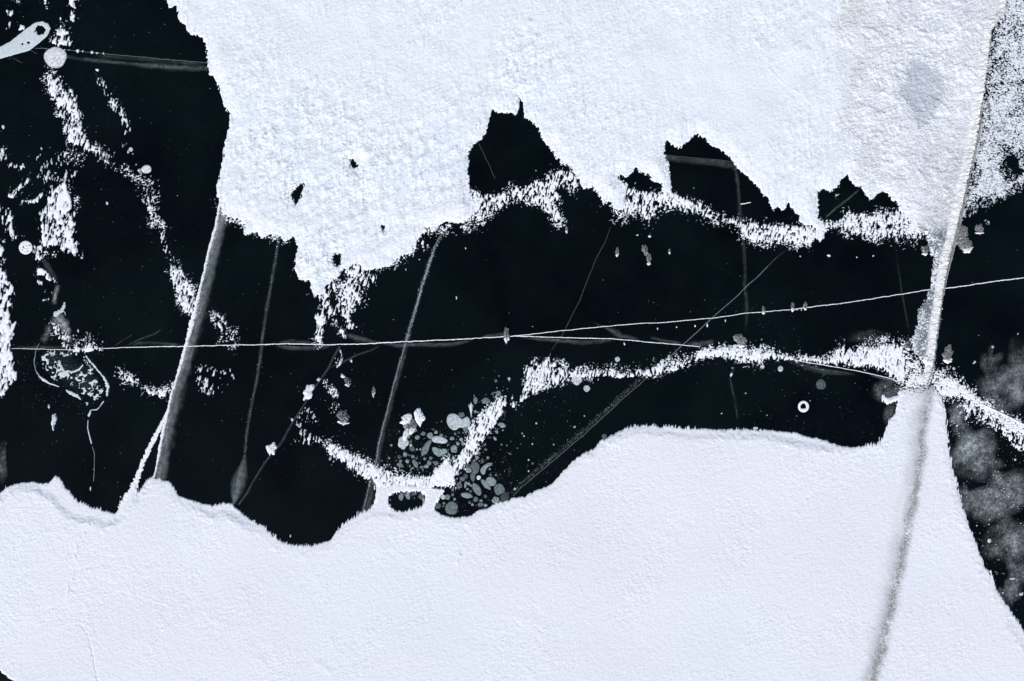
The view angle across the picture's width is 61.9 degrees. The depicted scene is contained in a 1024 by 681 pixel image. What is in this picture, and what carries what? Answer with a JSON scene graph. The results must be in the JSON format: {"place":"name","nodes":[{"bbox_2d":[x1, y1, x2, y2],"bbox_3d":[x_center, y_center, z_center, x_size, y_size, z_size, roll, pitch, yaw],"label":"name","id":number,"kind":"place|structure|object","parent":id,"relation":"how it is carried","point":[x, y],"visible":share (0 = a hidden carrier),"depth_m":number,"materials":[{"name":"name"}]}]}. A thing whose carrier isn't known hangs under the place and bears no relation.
{"place":"outdoors","nodes":[
{"label":"outdoors","id":0,"kind":"place"},
{"bbox_2d":[0,0,1023,680],"bbox_3d":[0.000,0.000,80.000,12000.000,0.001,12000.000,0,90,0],"label":"lake ice","id":1,"kind":"structure","parent":0,"point":[518,268],"depth_m":80.00,"materials":[{"name":"black ice"}]},
{"bbox_2d":[0,21,50,58],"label":"frozen bubble","id":2,"kind":"object","parent":1,"relation":"on","point":[14,46],"visible":1,"depth_m":79.97,"materials":[{"name":"white ice"}]},
{"bbox_2d":[19,241,31,253],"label":"frozen bubble","id":3,"kind":"object","parent":1,"relation":"on","point":[27,247],"visible":1,"depth_m":79.98,"materials":[{"name":"white ice"}]},
{"bbox_2d":[0,0,103,396],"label":"snow drift","id":4,"kind":"object","parent":1,"relation":"on","point":[63,201],"visible":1,"depth_m":79.96,"materials":[{"name":"white snow"}]},
{"bbox_2d":[51,413,56,429],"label":"snow clump","id":5,"kind":"object","parent":1,"relation":"on","point":[54,419],"visible":1,"depth_m":79.86,"materials":[{"name":"white snow"}]},
{"bbox_2d":[44,47,65,67],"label":"frozen bubble","id":6,"kind":"object","parent":1,"relation":"on","point":[55,57],"visible":1,"depth_m":79.98,"materials":[{"name":"white ice"}]},
{"bbox_2d":[34,302,109,481],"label":"bubble web","id":7,"kind":"object","parent":1,"relation":"on","point":[64,373],"visible":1,"depth_m":79.99,"materials":[{"name":"white"}]},
{"bbox_2d":[45,321,102,352],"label":"snow drift","id":8,"kind":"object","parent":1,"relation":"on","point":[88,348],"visible":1,"depth_m":79.97,"materials":[{"name":"white snow"}]},
{"bbox_2d":[40,66,201,322],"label":"snow drift","id":9,"kind":"object","parent":1,"relation":"on","point":[61,100],"visible":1,"depth_m":79.96,"materials":[{"name":"white snow"}]},
{"bbox_2d":[39,48,204,62],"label":"ice crack","id":10,"kind":"object","parent":1,"relation":"on","point":[124,55],"visible":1,"depth_m":80.00,"materials":[{"name":"grey ice"}]},
{"bbox_2d":[118,409,167,508],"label":"ice crack","id":11,"kind":"object","parent":1,"relation":"on","point":[143,460],"visible":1,"depth_m":79.95,"materials":[{"name":"white ice"}]},
{"bbox_2d":[141,165,150,172],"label":"frozen bubble","id":12,"kind":"object","parent":1,"relation":"on","point":[146,169],"visible":1,"depth_m":79.98,"materials":[{"name":"white ice"}]},
{"bbox_2d":[114,310,239,398],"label":"snow drift","id":13,"kind":"object","parent":1,"relation":"on","point":[164,391],"visible":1,"depth_m":79.97,"materials":[{"name":"white snow"}]},
{"bbox_2d":[153,203,219,477],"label":"ice crack","id":14,"kind":"object","parent":1,"relation":"on","point":[191,323],"visible":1,"depth_m":79.95,"materials":[{"name":"white ice"}]},
{"bbox_2d":[11,335,515,349],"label":"ice crack","id":15,"kind":"object","parent":1,"relation":"on","point":[285,343],"visible":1,"depth_m":79.98,"materials":[{"name":"grey ice"}]},
{"bbox_2d":[266,442,276,454],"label":"snow clump","id":16,"kind":"object","parent":1,"relation":"on","point":[271,448],"visible":1,"depth_m":79.84,"materials":[{"name":"white snow"}]},
{"bbox_2d":[239,347,338,502],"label":"ice crack","id":17,"kind":"object","parent":1,"relation":"on","point":[288,428],"visible":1,"depth_m":80.00,"materials":[{"name":"grey ice"}]},
{"bbox_2d":[303,384,313,399],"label":"snow clump","id":18,"kind":"object","parent":1,"relation":"on","point":[307,392],"visible":1,"depth_m":79.84,"materials":[{"name":"white snow"}]},
{"bbox_2d":[295,350,342,444],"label":"snow drift","id":19,"kind":"object","parent":1,"relation":"on","point":[332,389],"visible":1,"depth_m":79.98,"materials":[{"name":"white snow"}]},
{"bbox_2d":[212,176,473,349],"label":"snow drift","id":20,"kind":"object","parent":1,"relation":"on","point":[321,320],"visible":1,"depth_m":79.96,"materials":[{"name":"white snow"}]},
{"bbox_2d":[336,410,349,424],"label":"ice chunk","id":21,"kind":"object","parent":1,"relation":"on","point":[343,416],"visible":1,"depth_m":79.76,"materials":[{"name":"grey ice"}]},
{"bbox_2d":[344,377,350,386],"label":"ice chunk","id":22,"kind":"object","parent":1,"relation":"on","point":[347,380],"visible":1,"depth_m":79.75,"materials":[{"name":"grey ice"}]},
{"bbox_2d":[372,386,375,396],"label":"ice chunk","id":23,"kind":"object","parent":1,"relation":"on","point":[373,391],"visible":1,"depth_m":79.87,"materials":[{"name":"grey ice"}]},
{"bbox_2d":[362,237,440,511],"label":"ice crack","id":24,"kind":"object","parent":1,"relation":"on","point":[416,305],"visible":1,"depth_m":79.98,"materials":[{"name":"grey ice"}]},
{"bbox_2d":[398,437,408,448],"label":"frozen bubble","id":25,"kind":"object","parent":1,"relation":"on","point":[402,444],"visible":1,"depth_m":79.98,"materials":[{"name":"white ice"}]},
{"bbox_2d":[400,413,411,424],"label":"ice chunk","id":26,"kind":"object","parent":1,"relation":"on","point":[407,418],"visible":1,"depth_m":79.84,"materials":[{"name":"white ice"}]},
{"bbox_2d":[403,428,408,440],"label":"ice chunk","id":27,"kind":"object","parent":1,"relation":"on","point":[405,433],"visible":1,"depth_m":79.84,"materials":[{"name":"white ice"}]},
{"bbox_2d":[403,419,416,431],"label":"ice chunk","id":28,"kind":"object","parent":1,"relation":"on","point":[412,423],"visible":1,"depth_m":79.86,"materials":[{"name":"grey ice"}]},
{"bbox_2d":[409,427,415,434],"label":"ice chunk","id":29,"kind":"object","parent":1,"relation":"on","point":[411,430],"visible":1,"depth_m":79.82,"materials":[{"name":"white ice"}]},
{"bbox_2d":[414,408,425,426],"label":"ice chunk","id":30,"kind":"object","parent":1,"relation":"on","point":[420,418],"visible":1,"depth_m":79.84,"materials":[{"name":"white ice"}]},
{"bbox_2d":[421,440,431,455],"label":"frozen bubble","id":31,"kind":"object","parent":1,"relation":"on","point":[425,448],"visible":1,"depth_m":79.98,"materials":[{"name":"grey ice"}]},
{"bbox_2d":[319,388,538,524],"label":"snow drift","id":32,"kind":"object","parent":1,"relation":"on","point":[443,474],"visible":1,"depth_m":79.95,"materials":[{"name":"white snow"}]},
{"bbox_2d":[432,447,446,455],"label":"frozen bubble","id":33,"kind":"object","parent":1,"relation":"on","point":[438,452],"visible":1,"depth_m":79.98,"materials":[{"name":"grey ice"}]},
{"bbox_2d":[432,436,446,442],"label":"frozen bubble","id":34,"kind":"object","parent":1,"relation":"on","point":[437,439],"visible":1,"depth_m":79.98,"materials":[{"name":"white ice"}]},
{"bbox_2d":[445,501,457,513],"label":"frozen bubble","id":35,"kind":"object","parent":1,"relation":"on","point":[451,507],"visible":1,"depth_m":79.98,"materials":[{"name":"grey ice"}]},
{"bbox_2d":[451,445,456,452],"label":"frozen bubble","id":36,"kind":"object","parent":1,"relation":"on","point":[454,448],"visible":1,"depth_m":79.98,"materials":[{"name":"grey ice"}]},
{"bbox_2d":[447,414,469,429],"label":"frozen bubble","id":37,"kind":"object","parent":1,"relation":"on","point":[455,421],"visible":1,"depth_m":79.98,"materials":[{"name":"white ice"}]},
{"bbox_2d":[461,493,470,497],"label":"frozen bubble","id":38,"kind":"object","parent":1,"relation":"on","point":[466,495],"visible":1,"depth_m":79.98,"materials":[{"name":"grey ice"}]},
{"bbox_2d":[470,460,478,480],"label":"frozen bubble","id":39,"kind":"object","parent":1,"relation":"on","point":[475,466],"visible":1,"depth_m":79.98,"materials":[{"name":"grey ice"}]},
{"bbox_2d":[473,483,480,494],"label":"frozen bubble","id":40,"kind":"object","parent":1,"relation":"on","point":[476,489],"visible":1,"depth_m":79.98,"materials":[{"name":"grey ice"}]},
{"bbox_2d":[480,463,491,474],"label":"frozen bubble","id":41,"kind":"object","parent":1,"relation":"on","point":[483,469],"visible":1,"depth_m":79.98,"materials":[{"name":"grey ice"}]},
{"bbox_2d":[481,479,490,489],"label":"frozen bubble","id":42,"kind":"object","parent":1,"relation":"on","point":[485,484],"visible":1,"depth_m":79.98,"materials":[{"name":"grey ice"}]},
{"bbox_2d":[482,398,489,403],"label":"frozen bubble","id":43,"kind":"object","parent":1,"relation":"on","point":[486,400],"visible":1,"depth_m":79.98,"materials":[{"name":"grey ice"}]},
{"bbox_2d":[486,477,495,485],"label":"frozen bubble","id":44,"kind":"object","parent":1,"relation":"on","point":[490,481],"visible":1,"depth_m":79.98,"materials":[{"name":"grey ice"}]},
{"bbox_2d":[492,497,498,502],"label":"frozen bubble","id":45,"kind":"object","parent":1,"relation":"on","point":[495,499],"visible":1,"depth_m":79.98,"materials":[{"name":"grey ice"}]},
{"bbox_2d":[494,484,504,494],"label":"frozen bubble","id":46,"kind":"object","parent":1,"relation":"on","point":[499,488],"visible":1,"depth_m":79.98,"materials":[{"name":"grey ice"}]},
{"bbox_2d":[500,492,508,500],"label":"frozen bubble","id":47,"kind":"object","parent":1,"relation":"on","point":[504,496],"visible":1,"depth_m":79.98,"materials":[{"name":"grey ice"}]},
{"bbox_2d":[504,326,509,343],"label":"ice chunk","id":48,"kind":"object","parent":1,"relation":"on","point":[506,335],"visible":1,"depth_m":79.80,"materials":[{"name":"white ice"}]},
{"bbox_2d":[0,384,1023,680],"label":"snow ground","id":49,"kind":"structure","parent":1,"relation":"on","point":[646,552],"depth_m":79.88,"materials":[{"name":"white snow"}]},
{"bbox_2d":[6,5,1023,598],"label":"snow crystals","id":50,"kind":"object","parent":1,"relation":"on","point":[604,381],"visible":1,"depth_m":80.00,"materials":[{"name":"white snow"}]},
{"bbox_2d":[461,135,595,232],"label":"snow drift","id":51,"kind":"object","parent":1,"relation":"on","point":[478,200],"visible":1,"depth_m":79.96,"materials":[{"name":"white snow"}]},
{"bbox_2d":[572,374,581,384],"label":"frozen bubble","id":52,"kind":"object","parent":1,"relation":"on","point":[575,381],"visible":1,"depth_m":79.98,"materials":[{"name":"white ice"}]},
{"bbox_2d":[513,376,647,494],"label":"ice crack","id":53,"kind":"object","parent":1,"relation":"on","point":[579,438],"visible":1,"depth_m":79.99,"materials":[{"name":"grey ice"}]},
{"bbox_2d":[551,229,609,349],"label":"ice crack","id":54,"kind":"object","parent":1,"relation":"on","point":[583,290],"visible":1,"depth_m":80.00,"materials":[{"name":"grey ice"}]},
{"bbox_2d":[167,0,999,360],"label":"snow ground","id":55,"kind":"structure","parent":1,"relation":"on","point":[797,104],"depth_m":79.83,"materials":[{"name":"white snow"}]},
{"bbox_2d":[584,385,589,391],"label":"frozen bubble","id":56,"kind":"object","parent":1,"relation":"on","point":[587,388],"visible":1,"depth_m":79.98,"materials":[{"name":"white ice"}]},
{"bbox_2d":[521,336,699,346],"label":"ice crack","id":57,"kind":"object","parent":1,"relation":"on","point":[607,338],"visible":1,"depth_m":79.98,"materials":[{"name":"grey ice"}]},
{"bbox_2d":[641,245,647,255],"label":"ice chunk","id":58,"kind":"object","parent":1,"relation":"on","point":[644,249],"visible":1,"depth_m":79.80,"materials":[{"name":"grey ice"}]},
{"bbox_2d":[646,252,650,264],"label":"ice chunk","id":59,"kind":"object","parent":1,"relation":"on","point":[648,258],"visible":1,"depth_m":79.85,"materials":[{"name":"grey ice"}]},
{"bbox_2d":[673,267,766,353],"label":"ice crack","id":60,"kind":"object","parent":1,"relation":"on","point":[723,307],"visible":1,"depth_m":80.00,"materials":[{"name":"grey ice"}]},
{"bbox_2d":[520,306,921,406],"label":"snow drift","id":61,"kind":"object","parent":1,"relation":"on","point":[890,354],"visible":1,"depth_m":79.96,"materials":[{"name":"white snow"}]},
{"bbox_2d":[733,333,746,347],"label":"ice chunk","id":62,"kind":"object","parent":1,"relation":"on","point":[740,339],"visible":1,"depth_m":79.87,"materials":[{"name":"grey ice"}]},
{"bbox_2d":[516,277,1023,335],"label":"ice crack","id":63,"kind":"object","parent":1,"relation":"on","point":[778,310],"visible":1,"depth_m":79.98,"materials":[{"name":"white ice"}]},
{"bbox_2d":[596,154,955,276],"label":"snow drift","id":64,"kind":"object","parent":1,"relation":"on","point":[866,221],"visible":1,"depth_m":79.96,"materials":[{"name":"white snow"}]},
{"bbox_2d":[798,401,808,411],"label":"frozen bubble","id":65,"kind":"object","parent":1,"relation":"on","point":[804,409],"visible":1,"depth_m":79.98,"materials":[{"name":"white ice"}]},
{"bbox_2d":[816,379,825,388],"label":"frozen bubble","id":66,"kind":"object","parent":1,"relation":"on","point":[820,383],"visible":1,"depth_m":79.98,"materials":[{"name":"grey ice"}]},
{"bbox_2d":[789,358,900,382],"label":"ice crack","id":67,"kind":"object","parent":1,"relation":"on","point":[848,369],"visible":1,"depth_m":79.98,"materials":[{"name":"grey ice"}]},
{"bbox_2d":[905,341,910,350],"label":"ice chunk","id":68,"kind":"object","parent":1,"relation":"on","point":[907,345],"visible":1,"depth_m":79.80,"materials":[{"name":"grey ice"}]},
{"bbox_2d":[882,319,950,433],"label":"snow drift","id":69,"kind":"object","parent":1,"relation":"on","point":[912,380],"visible":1,"depth_m":79.95,"materials":[{"name":"white snow"}]},
{"bbox_2d":[921,245,928,255],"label":"ice chunk","id":70,"kind":"object","parent":1,"relation":"on","point":[925,249],"visible":1,"depth_m":79.78,"materials":[{"name":"grey ice"}]},
{"bbox_2d":[923,356,929,365],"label":"snow clump","id":71,"kind":"object","parent":1,"relation":"on","point":[925,360],"visible":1,"depth_m":79.79,"materials":[{"name":"white snow"}]},
{"bbox_2d":[867,0,1006,680],"bbox_3d":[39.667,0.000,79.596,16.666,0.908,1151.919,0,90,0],"label":"pressure ridge","id":72,"kind":"structure","parent":1,"relation":"on","point":[882,644],"depth_m":79.86,"materials":[{"name":"white ice"}]},
{"bbox_2d":[941,344,952,363],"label":"ice chunk","id":73,"kind":"object","parent":1,"relation":"on","point":[947,354],"visible":1,"depth_m":79.83,"materials":[{"name":"grey ice"}]},
{"bbox_2d":[958,225,967,238],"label":"ice chunk","id":74,"kind":"object","parent":1,"relation":"on","point":[963,231],"visible":1,"depth_m":79.88,"materials":[{"name":"grey ice"}]},
{"bbox_2d":[956,236,972,252],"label":"ice chunk","id":75,"kind":"object","parent":1,"relation":"on","point":[965,244],"visible":1,"depth_m":79.82,"materials":[{"name":"grey ice"}]},
{"bbox_2d":[975,223,983,234],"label":"ice chunk","id":76,"kind":"object","parent":1,"relation":"on","point":[979,228],"visible":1,"depth_m":79.89,"materials":[{"name":"grey ice"}]},
{"bbox_2d":[936,372,1023,542],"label":"snow drift","id":77,"kind":"object","parent":1,"relation":"on","point":[954,388],"visible":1,"depth_m":79.95,"materials":[{"name":"white snow"}]},
{"bbox_2d":[958,0,1023,237],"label":"snow drift","id":78,"kind":"object","parent":1,"relation":"on","point":[993,181],"visible":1,"depth_m":79.95,"materials":[{"name":"white snow"}]},
{"bbox_2d":[982,404,1023,424],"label":"ice crack","id":79,"kind":"object","parent":1,"relation":"on","point":[1003,414],"visible":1,"depth_m":79.91,"materials":[{"name":"white ice"}]}
]}

